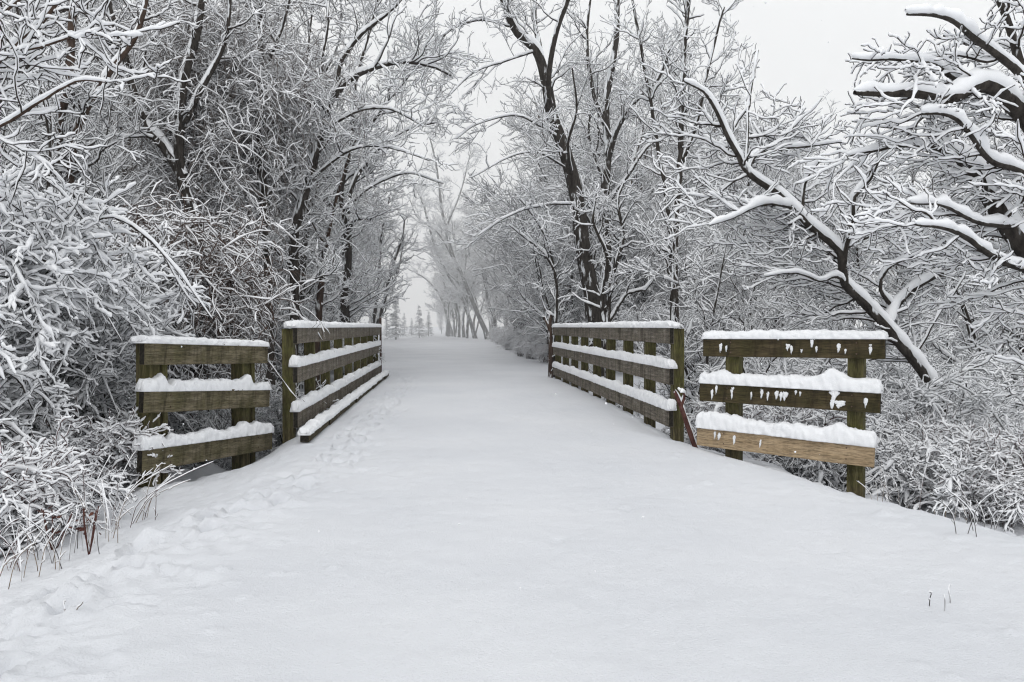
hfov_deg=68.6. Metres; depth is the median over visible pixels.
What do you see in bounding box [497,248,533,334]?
understory tree
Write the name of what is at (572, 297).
understory tree
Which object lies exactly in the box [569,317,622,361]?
woodland shrub
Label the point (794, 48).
sky
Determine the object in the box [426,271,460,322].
woodland tree
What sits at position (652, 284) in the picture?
understory tree
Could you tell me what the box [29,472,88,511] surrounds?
woodland shrub
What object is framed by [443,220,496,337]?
woodland tree
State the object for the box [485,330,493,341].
woodland shrub
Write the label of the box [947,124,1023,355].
understory tree
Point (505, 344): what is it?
woodland shrub
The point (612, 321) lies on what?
woodland shrub
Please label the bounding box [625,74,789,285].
woodland tree
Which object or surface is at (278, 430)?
woodland shrub
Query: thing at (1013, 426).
woodland shrub
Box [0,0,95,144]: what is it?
woodland tree
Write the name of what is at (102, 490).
dry weed
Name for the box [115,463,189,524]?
dry weed
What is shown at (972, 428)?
woodland shrub
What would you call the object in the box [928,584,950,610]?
dry weed
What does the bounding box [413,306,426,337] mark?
young spruce
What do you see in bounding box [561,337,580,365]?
woodland shrub
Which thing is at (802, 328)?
woodland shrub
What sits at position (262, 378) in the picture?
woodland shrub
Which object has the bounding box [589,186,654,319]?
understory tree
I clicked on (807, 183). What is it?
woodland tree
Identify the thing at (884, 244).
woodland tree
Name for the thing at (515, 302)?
understory tree
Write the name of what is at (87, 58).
woodland tree
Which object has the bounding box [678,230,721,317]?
understory tree
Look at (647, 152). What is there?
woodland tree
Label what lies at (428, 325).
young spruce
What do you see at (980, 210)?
understory tree
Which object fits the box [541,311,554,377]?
dead snag
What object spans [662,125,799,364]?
woodland tree
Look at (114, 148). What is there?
understory tree
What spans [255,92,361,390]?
brown stem tree
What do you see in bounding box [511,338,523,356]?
woodland shrub
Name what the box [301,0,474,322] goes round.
straight trunk tree
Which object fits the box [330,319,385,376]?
woodland shrub
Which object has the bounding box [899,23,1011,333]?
woodland tree
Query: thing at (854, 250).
understory tree
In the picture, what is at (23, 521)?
woodland shrub
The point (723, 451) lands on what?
woodland shrub
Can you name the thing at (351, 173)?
woodland tree
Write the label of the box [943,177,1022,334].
woodland tree
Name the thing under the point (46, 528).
leafy weed
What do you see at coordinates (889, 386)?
woodland shrub
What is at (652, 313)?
woodland shrub
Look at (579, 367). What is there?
woodland shrub
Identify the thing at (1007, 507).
dry weed
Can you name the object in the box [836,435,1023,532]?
woodland shrub
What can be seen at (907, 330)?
understory tree
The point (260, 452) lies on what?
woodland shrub
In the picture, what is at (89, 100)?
forked tree
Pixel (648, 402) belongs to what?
bridge railing
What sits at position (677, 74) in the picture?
woodland tree
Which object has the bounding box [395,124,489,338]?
leaning tree
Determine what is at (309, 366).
bridge railing
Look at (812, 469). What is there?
woodland shrub
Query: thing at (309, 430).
deck kerb
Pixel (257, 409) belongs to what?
woodland shrub
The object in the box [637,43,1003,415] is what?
snow laden tree
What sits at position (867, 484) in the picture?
woodland shrub
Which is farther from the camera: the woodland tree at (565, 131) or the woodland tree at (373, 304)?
the woodland tree at (373, 304)
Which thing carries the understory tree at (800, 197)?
on the snowy ground
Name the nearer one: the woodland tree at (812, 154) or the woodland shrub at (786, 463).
the woodland shrub at (786, 463)
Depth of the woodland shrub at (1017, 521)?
7.49 m
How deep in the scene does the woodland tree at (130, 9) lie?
20.65 m
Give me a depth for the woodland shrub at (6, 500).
4.94 m
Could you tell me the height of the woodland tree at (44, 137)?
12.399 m
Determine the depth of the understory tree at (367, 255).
38.11 m
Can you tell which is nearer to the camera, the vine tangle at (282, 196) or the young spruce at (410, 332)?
the vine tangle at (282, 196)
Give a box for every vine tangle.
[41,0,373,279]
[70,180,329,461]
[116,0,408,288]
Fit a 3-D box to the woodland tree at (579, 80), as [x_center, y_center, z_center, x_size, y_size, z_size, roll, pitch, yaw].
[4.908,-6.591,33.548,5.995,15.078,5.247,0,1,17]
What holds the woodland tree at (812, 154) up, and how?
on the snowy ground
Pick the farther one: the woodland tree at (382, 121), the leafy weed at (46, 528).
the woodland tree at (382, 121)
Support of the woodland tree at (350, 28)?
on the snowy ground
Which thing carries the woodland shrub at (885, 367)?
on the snowy ground
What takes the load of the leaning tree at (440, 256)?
on the snowy ground
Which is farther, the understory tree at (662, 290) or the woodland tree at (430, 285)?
the woodland tree at (430, 285)
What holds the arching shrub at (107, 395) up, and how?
on the snowy ground
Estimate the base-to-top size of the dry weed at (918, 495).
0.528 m
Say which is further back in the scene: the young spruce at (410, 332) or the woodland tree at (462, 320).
the young spruce at (410, 332)
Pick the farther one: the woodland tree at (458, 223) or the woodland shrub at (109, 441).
the woodland tree at (458, 223)
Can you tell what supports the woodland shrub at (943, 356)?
on the snowy ground
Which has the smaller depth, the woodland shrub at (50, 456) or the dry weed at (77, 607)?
the dry weed at (77, 607)
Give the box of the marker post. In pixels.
[379,317,381,372]
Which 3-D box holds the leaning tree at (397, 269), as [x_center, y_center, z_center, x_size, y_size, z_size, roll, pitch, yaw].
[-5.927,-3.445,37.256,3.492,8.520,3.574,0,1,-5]
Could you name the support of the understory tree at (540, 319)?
on the snowy ground
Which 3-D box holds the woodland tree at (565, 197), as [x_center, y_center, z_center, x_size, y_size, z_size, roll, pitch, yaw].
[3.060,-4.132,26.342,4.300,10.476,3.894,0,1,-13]
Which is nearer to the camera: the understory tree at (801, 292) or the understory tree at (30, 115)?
the understory tree at (30, 115)
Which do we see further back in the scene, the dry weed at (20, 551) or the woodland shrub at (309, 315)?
the woodland shrub at (309, 315)
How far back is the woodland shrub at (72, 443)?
6.63 m
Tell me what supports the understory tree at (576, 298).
on the snowy ground
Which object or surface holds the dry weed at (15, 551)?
on the snowy ground
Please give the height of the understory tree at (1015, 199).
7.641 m
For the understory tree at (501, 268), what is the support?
on the snowy ground
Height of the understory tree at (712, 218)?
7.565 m
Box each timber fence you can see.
[129,335,273,487]
[695,329,888,497]
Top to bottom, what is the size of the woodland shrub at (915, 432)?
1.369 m
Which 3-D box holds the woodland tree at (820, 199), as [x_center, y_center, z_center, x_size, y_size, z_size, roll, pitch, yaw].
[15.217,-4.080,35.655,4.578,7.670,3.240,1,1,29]
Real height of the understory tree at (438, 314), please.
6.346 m
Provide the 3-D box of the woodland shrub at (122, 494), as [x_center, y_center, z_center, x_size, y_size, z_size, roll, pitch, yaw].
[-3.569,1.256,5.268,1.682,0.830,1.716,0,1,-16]
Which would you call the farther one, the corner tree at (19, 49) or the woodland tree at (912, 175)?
the woodland tree at (912, 175)
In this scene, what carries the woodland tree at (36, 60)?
on the snowy ground
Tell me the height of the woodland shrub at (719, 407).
1.397 m
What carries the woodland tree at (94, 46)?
on the snowy ground
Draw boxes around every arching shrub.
[0,150,211,427]
[0,212,230,433]
[0,329,81,460]
[0,378,104,465]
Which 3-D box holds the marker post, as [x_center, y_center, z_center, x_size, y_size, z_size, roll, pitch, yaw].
[-3.548,0.364,20.282,0.058,2.000,0.062,0,1,-5]
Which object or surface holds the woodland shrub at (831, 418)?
on the snowy ground
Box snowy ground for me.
[0,327,1023,681]
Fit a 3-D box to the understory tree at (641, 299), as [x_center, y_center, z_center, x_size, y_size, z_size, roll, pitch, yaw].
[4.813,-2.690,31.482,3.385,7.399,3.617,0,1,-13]
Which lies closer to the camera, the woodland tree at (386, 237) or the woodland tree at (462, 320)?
the woodland tree at (386, 237)
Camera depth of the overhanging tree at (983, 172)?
7.31 m
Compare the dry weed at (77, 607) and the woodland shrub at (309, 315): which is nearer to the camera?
the dry weed at (77, 607)
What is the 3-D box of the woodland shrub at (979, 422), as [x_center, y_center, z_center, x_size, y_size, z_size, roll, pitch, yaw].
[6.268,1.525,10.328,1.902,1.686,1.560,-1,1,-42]
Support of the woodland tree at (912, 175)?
on the snowy ground
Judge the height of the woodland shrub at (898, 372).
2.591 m
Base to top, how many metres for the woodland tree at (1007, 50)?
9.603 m
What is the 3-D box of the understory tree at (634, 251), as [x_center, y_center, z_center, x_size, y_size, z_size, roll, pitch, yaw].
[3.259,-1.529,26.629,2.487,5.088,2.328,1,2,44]
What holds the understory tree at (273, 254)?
on the snowy ground
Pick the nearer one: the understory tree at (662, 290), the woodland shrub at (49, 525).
the woodland shrub at (49, 525)
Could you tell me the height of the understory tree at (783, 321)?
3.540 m
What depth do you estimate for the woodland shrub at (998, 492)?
7.39 m
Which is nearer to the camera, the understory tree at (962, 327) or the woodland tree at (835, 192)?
the understory tree at (962, 327)
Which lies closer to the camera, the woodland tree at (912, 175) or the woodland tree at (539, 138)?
the woodland tree at (912, 175)
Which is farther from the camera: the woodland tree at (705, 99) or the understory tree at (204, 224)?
the woodland tree at (705, 99)
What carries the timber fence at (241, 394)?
on the snowy ground
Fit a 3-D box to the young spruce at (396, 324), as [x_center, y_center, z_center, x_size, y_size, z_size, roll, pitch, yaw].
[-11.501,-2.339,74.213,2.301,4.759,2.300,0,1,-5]
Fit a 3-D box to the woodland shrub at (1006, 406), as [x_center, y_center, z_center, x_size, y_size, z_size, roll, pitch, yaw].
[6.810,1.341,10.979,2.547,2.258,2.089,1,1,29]
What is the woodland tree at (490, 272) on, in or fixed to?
on the snowy ground
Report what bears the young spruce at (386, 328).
on the snowy ground
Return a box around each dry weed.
[0,499,72,571]
[0,512,73,588]
[10,492,102,568]
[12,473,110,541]
[63,600,82,610]
[72,479,133,546]
[79,450,212,528]
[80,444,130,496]
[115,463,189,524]
[857,460,899,504]
[865,470,931,509]
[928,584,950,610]
[934,499,966,522]
[935,462,1019,536]
[961,499,1023,529]
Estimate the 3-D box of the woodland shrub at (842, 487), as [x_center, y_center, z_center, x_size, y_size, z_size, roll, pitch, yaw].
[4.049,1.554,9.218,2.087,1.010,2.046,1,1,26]
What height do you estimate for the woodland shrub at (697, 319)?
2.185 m
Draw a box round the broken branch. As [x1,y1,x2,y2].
[673,387,699,447]
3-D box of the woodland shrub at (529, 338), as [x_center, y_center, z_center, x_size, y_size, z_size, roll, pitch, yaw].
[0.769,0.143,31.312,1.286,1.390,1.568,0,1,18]
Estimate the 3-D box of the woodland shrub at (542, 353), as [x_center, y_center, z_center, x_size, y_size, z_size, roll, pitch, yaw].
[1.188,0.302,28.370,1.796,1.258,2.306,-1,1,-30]
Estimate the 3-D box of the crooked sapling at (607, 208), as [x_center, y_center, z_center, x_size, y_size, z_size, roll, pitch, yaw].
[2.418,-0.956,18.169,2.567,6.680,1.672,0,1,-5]
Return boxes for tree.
[0,0,57,192]
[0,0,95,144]
[0,0,137,204]
[0,0,190,196]
[0,0,202,258]
[0,47,179,257]
[0,66,96,197]
[0,68,59,333]
[3,1,117,139]
[4,0,153,188]
[6,0,135,167]
[27,11,125,133]
[31,204,169,243]
[40,1,225,221]
[41,0,165,158]
[44,0,217,237]
[59,0,296,377]
[62,114,214,232]
[76,143,175,242]
[131,169,257,373]
[136,0,408,303]
[161,0,402,273]
[210,0,340,411]
[211,182,313,325]
[228,0,489,395]
[236,235,308,330]
[243,0,388,311]
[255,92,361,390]
[255,137,400,314]
[283,86,419,293]
[299,197,401,322]
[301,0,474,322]
[305,209,403,321]
[311,188,387,318]
[352,200,394,322]
[354,185,383,322]
[357,188,426,323]
[365,263,391,322]
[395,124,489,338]
[398,234,465,335]
[402,173,479,338]
[406,0,627,376]
[425,246,454,336]
[426,239,455,334]
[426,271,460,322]
[435,307,444,333]
[436,215,477,336]
[440,212,473,336]
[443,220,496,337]
[446,227,477,336]
[456,189,503,327]
[456,243,503,333]
[458,170,579,339]
[461,193,562,331]
[464,130,657,330]
[465,201,511,325]
[467,164,511,307]
[472,238,499,331]
[473,249,493,332]
[475,43,709,313]
[477,200,579,334]
[488,240,527,328]
[488,249,525,332]
[492,168,573,343]
[496,26,644,276]
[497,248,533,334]
[498,77,613,337]
[513,119,565,208]
[517,147,611,322]
[519,232,599,319]
[528,110,580,305]
[532,55,647,278]
[540,67,655,311]
[548,0,703,315]
[551,114,601,310]
[555,22,687,303]
[573,48,728,237]
[573,234,639,321]
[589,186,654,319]
[597,192,663,311]
[600,0,759,435]
[601,16,720,279]
[617,204,749,438]
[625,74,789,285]
[627,190,717,318]
[635,256,684,314]
[636,78,722,203]
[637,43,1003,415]
[638,238,683,309]
[640,67,741,282]
[644,198,710,309]
[654,99,838,321]
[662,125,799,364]
[669,108,786,300]
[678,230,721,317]
[679,151,770,322]
[683,72,766,224]
[690,212,799,330]
[695,152,817,299]
[696,117,764,190]
[698,183,742,281]
[711,206,783,372]
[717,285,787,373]
[727,185,868,359]
[729,89,844,224]
[732,181,817,329]
[740,210,815,319]
[753,288,808,367]
[771,165,843,290]
[775,112,826,182]
[781,216,948,361]
[785,231,824,310]
[787,0,1023,400]
[789,287,964,372]
[797,184,881,267]
[800,167,892,329]
[803,138,877,319]
[813,147,933,328]
[815,168,874,308]
[831,220,868,329]
[854,236,971,354]
[855,183,1023,369]
[861,149,930,281]
[873,181,915,328]
[881,108,1023,337]
[892,248,1009,356]
[894,139,1022,321]
[897,266,992,366]
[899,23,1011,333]
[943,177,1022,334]
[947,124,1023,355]
[967,109,1022,275]
[974,122,1023,330]
[984,26,1023,122]
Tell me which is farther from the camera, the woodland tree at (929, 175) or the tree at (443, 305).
the tree at (443, 305)
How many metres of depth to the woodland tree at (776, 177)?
38.98 m
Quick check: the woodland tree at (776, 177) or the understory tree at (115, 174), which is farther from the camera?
the woodland tree at (776, 177)
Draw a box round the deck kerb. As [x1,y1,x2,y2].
[297,370,389,441]
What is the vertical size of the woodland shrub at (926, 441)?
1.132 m
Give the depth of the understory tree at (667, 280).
30.12 m
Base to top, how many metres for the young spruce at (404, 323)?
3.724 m
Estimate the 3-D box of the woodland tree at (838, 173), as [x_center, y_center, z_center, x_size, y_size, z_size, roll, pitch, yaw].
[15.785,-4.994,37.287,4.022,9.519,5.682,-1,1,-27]
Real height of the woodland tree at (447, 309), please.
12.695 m
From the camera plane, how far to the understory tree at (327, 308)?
28.01 m
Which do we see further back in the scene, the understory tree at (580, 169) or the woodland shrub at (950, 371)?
the understory tree at (580, 169)
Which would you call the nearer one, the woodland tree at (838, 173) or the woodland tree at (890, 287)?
the woodland tree at (890, 287)
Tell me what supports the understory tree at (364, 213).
on the snowy ground
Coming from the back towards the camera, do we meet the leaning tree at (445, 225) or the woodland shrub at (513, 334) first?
the leaning tree at (445, 225)
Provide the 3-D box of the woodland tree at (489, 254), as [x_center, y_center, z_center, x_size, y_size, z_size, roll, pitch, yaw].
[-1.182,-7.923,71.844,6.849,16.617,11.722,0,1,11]
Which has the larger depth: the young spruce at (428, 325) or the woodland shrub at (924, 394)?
the young spruce at (428, 325)
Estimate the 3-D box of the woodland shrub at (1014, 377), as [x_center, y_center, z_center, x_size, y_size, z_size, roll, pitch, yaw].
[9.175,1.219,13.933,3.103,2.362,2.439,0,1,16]
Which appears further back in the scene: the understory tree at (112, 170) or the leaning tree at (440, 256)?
the leaning tree at (440, 256)
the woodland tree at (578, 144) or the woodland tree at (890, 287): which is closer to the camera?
the woodland tree at (890, 287)
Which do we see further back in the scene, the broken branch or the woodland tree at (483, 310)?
the woodland tree at (483, 310)
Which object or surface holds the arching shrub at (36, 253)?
on the snowy ground
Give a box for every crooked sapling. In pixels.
[503,184,581,376]
[558,160,668,377]
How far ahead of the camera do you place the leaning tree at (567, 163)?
20.40 m
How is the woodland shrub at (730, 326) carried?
on the snowy ground
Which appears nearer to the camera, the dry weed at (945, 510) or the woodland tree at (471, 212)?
the dry weed at (945, 510)
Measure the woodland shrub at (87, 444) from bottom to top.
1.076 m
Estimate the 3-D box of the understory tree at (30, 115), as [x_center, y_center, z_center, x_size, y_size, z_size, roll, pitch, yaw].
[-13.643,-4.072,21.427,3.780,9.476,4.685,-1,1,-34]
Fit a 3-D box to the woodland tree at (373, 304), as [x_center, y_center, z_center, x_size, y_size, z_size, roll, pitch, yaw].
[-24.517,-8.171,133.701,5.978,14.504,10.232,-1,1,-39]
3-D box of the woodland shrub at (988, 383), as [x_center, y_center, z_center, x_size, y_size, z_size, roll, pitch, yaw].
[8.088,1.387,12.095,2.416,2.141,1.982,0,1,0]
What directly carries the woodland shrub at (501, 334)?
on the snowy ground
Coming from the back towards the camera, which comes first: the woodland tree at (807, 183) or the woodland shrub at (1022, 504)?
the woodland tree at (807, 183)
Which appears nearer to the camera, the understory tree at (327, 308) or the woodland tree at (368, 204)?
the understory tree at (327, 308)
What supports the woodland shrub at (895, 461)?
on the snowy ground
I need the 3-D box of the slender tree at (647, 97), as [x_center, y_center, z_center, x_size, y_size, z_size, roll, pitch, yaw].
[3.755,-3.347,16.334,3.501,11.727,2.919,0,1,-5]
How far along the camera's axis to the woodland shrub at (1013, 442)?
7.66 m
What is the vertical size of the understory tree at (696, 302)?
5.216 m
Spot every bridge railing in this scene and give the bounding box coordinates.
[282,320,381,442]
[552,320,683,441]
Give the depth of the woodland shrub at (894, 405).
9.37 m
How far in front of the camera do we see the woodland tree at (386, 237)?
65.95 m
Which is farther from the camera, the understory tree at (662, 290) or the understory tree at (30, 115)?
the understory tree at (662, 290)
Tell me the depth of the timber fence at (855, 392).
7.70 m
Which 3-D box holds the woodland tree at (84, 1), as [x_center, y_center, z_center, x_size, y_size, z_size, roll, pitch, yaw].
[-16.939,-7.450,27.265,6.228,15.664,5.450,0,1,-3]
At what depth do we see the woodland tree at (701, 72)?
41.82 m
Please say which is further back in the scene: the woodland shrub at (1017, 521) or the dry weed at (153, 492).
the woodland shrub at (1017, 521)
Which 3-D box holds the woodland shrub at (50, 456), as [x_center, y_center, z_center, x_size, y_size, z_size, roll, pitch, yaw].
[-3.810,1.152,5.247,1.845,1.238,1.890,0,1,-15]
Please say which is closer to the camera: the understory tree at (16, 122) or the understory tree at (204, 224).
the understory tree at (16, 122)
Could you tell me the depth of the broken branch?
8.50 m
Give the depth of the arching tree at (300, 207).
16.46 m
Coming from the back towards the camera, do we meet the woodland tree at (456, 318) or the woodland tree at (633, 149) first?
the woodland tree at (456, 318)
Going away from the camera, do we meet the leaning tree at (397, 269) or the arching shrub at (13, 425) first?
the arching shrub at (13, 425)
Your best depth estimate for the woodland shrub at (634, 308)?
29.12 m
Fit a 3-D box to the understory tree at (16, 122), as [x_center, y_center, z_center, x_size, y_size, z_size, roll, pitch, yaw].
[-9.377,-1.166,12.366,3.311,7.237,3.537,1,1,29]
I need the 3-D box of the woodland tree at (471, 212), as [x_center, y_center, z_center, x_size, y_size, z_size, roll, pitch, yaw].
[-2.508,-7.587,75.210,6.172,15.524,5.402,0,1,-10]
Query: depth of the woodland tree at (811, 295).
21.95 m
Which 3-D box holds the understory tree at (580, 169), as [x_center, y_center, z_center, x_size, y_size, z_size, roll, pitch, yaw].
[2.122,-2.966,27.082,5.811,8.332,6.334,-1,1,-38]
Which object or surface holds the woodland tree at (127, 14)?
on the snowy ground
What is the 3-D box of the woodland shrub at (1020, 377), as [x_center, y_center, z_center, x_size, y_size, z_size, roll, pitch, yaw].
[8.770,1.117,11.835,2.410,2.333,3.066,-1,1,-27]
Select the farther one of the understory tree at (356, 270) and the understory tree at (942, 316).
the understory tree at (356, 270)
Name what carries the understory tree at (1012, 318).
on the snowy ground
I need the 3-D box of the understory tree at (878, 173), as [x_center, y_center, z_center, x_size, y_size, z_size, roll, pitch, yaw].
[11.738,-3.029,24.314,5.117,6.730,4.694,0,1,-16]
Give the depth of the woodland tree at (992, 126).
21.25 m
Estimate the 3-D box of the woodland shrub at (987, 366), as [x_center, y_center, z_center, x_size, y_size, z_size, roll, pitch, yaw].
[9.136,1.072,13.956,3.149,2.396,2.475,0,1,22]
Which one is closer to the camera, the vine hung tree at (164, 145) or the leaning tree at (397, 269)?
the vine hung tree at (164, 145)
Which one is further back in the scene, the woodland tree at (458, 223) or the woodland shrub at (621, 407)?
the woodland tree at (458, 223)
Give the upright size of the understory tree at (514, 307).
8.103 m
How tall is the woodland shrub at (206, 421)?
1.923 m
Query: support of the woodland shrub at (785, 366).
on the snowy ground
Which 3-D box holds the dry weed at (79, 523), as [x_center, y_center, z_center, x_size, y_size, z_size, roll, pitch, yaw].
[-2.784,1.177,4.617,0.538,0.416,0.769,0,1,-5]
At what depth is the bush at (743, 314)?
15.54 m
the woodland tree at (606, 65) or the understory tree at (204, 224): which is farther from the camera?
the woodland tree at (606, 65)
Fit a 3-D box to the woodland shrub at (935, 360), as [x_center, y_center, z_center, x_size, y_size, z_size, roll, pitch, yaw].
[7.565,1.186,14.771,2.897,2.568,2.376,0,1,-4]
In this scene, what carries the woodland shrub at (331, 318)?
on the snowy ground
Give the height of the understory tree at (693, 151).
9.164 m
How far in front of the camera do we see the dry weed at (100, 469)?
6.64 m
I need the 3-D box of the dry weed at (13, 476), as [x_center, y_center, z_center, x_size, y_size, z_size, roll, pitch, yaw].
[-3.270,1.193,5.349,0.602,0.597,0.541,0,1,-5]
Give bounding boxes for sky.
[2,0,1023,326]
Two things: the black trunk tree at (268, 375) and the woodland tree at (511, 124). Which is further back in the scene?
the woodland tree at (511, 124)
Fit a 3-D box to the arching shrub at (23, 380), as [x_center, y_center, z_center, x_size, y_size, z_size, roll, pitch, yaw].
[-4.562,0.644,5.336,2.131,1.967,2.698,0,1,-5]
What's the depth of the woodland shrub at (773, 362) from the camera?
16.27 m
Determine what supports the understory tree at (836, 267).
on the snowy ground
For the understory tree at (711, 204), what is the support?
on the snowy ground
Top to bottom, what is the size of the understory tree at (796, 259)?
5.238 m
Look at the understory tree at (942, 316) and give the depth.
15.83 m
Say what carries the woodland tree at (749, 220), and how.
on the snowy ground
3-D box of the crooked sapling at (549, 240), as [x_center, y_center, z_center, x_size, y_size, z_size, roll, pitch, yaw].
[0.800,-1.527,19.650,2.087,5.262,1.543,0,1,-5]
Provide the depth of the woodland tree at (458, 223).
92.87 m
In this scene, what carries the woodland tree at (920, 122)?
on the snowy ground
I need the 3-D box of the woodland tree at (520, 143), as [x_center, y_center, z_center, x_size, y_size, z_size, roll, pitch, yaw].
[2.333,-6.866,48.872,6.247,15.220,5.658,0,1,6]
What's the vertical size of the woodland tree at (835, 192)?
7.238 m
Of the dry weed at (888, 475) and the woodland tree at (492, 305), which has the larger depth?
the woodland tree at (492, 305)
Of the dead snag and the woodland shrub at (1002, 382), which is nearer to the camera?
the woodland shrub at (1002, 382)
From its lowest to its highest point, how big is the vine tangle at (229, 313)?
3.753 m
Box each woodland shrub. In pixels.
[0,393,183,498]
[0,415,111,549]
[0,434,78,559]
[0,467,137,556]
[3,470,108,551]
[5,417,172,507]
[8,498,94,545]
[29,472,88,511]
[45,431,126,494]
[47,432,140,502]
[88,428,136,489]
[168,409,278,469]
[176,375,278,459]
[200,408,276,470]
[225,364,281,403]
[246,285,334,391]
[255,372,339,454]
[285,302,352,348]
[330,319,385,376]
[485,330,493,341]
[489,325,506,343]
[493,327,512,349]
[494,326,514,336]
[495,333,502,344]
[503,329,528,351]
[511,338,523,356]
[513,329,543,358]
[515,336,548,362]
[521,324,570,356]
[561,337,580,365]
[561,359,592,388]
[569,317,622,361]
[570,308,630,351]
[601,396,643,419]
[615,293,689,357]
[618,294,661,317]
[660,395,887,484]
[664,300,744,371]
[664,428,723,453]
[684,318,876,438]
[686,391,844,473]
[689,443,786,469]
[724,309,790,358]
[743,405,911,491]
[744,357,831,372]
[777,357,922,413]
[778,456,846,485]
[780,318,859,360]
[791,363,899,414]
[795,345,934,413]
[796,445,899,490]
[799,374,935,439]
[819,354,1005,440]
[829,350,921,387]
[829,415,1020,508]
[833,398,968,445]
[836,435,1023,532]
[838,441,941,501]
[866,408,981,442]
[869,352,943,374]
[873,342,990,385]
[888,420,1023,524]
[904,362,1021,422]
[910,354,1023,430]
[917,336,1000,376]
[923,406,1022,433]
[924,416,1023,509]
[935,336,1023,389]
[942,436,1023,526]
[942,471,1023,523]
[953,360,1023,417]
[955,345,1023,389]
[963,419,1020,439]
[964,411,1023,438]
[995,463,1023,528]
[999,355,1023,410]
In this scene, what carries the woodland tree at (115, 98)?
on the snowy ground
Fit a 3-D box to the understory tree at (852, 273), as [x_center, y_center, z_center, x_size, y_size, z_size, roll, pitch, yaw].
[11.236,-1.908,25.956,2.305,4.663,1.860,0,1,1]
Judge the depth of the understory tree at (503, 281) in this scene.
48.86 m
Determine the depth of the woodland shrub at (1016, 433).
9.36 m
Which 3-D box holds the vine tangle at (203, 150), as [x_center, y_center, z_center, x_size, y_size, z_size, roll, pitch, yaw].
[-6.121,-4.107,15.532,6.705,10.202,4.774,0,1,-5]
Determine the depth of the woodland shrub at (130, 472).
7.78 m
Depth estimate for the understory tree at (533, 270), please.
25.72 m
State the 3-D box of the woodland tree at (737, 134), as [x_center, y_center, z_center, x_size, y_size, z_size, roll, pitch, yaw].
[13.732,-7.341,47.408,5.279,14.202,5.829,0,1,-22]
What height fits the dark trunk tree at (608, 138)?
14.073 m
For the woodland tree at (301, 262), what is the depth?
24.48 m
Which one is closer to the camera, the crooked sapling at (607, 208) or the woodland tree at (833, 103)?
the crooked sapling at (607, 208)
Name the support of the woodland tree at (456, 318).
on the snowy ground
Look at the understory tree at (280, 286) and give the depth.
24.51 m
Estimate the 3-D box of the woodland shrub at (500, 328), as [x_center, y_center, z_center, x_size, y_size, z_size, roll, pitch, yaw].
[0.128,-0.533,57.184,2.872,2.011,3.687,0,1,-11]
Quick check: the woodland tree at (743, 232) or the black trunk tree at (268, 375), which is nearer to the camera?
the black trunk tree at (268, 375)
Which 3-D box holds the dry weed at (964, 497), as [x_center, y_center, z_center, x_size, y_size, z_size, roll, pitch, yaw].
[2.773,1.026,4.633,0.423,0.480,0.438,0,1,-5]
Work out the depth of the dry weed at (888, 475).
7.22 m
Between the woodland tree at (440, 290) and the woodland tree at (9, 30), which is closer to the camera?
the woodland tree at (9, 30)
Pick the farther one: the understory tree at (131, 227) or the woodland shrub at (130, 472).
the understory tree at (131, 227)
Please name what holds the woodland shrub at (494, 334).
on the snowy ground
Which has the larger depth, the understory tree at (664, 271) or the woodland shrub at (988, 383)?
the understory tree at (664, 271)
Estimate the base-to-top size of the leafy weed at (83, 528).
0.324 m
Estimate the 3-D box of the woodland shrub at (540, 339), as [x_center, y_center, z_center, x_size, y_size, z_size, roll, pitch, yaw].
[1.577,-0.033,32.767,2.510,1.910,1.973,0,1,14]
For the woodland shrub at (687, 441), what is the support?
on the snowy ground
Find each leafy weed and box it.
[37,506,72,549]
[69,506,100,554]
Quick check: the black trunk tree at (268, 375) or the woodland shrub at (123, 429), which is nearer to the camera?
the woodland shrub at (123, 429)
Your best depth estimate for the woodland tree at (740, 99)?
41.44 m
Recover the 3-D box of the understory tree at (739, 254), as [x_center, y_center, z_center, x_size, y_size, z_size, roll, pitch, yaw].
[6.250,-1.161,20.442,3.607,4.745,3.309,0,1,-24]
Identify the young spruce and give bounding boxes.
[382,317,389,336]
[384,302,405,339]
[400,313,407,333]
[408,318,414,335]
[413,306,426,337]
[423,311,433,335]
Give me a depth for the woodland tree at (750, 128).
27.80 m
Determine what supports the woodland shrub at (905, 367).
on the snowy ground
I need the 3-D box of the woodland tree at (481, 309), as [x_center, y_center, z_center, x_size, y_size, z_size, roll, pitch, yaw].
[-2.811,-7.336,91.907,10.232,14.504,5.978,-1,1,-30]

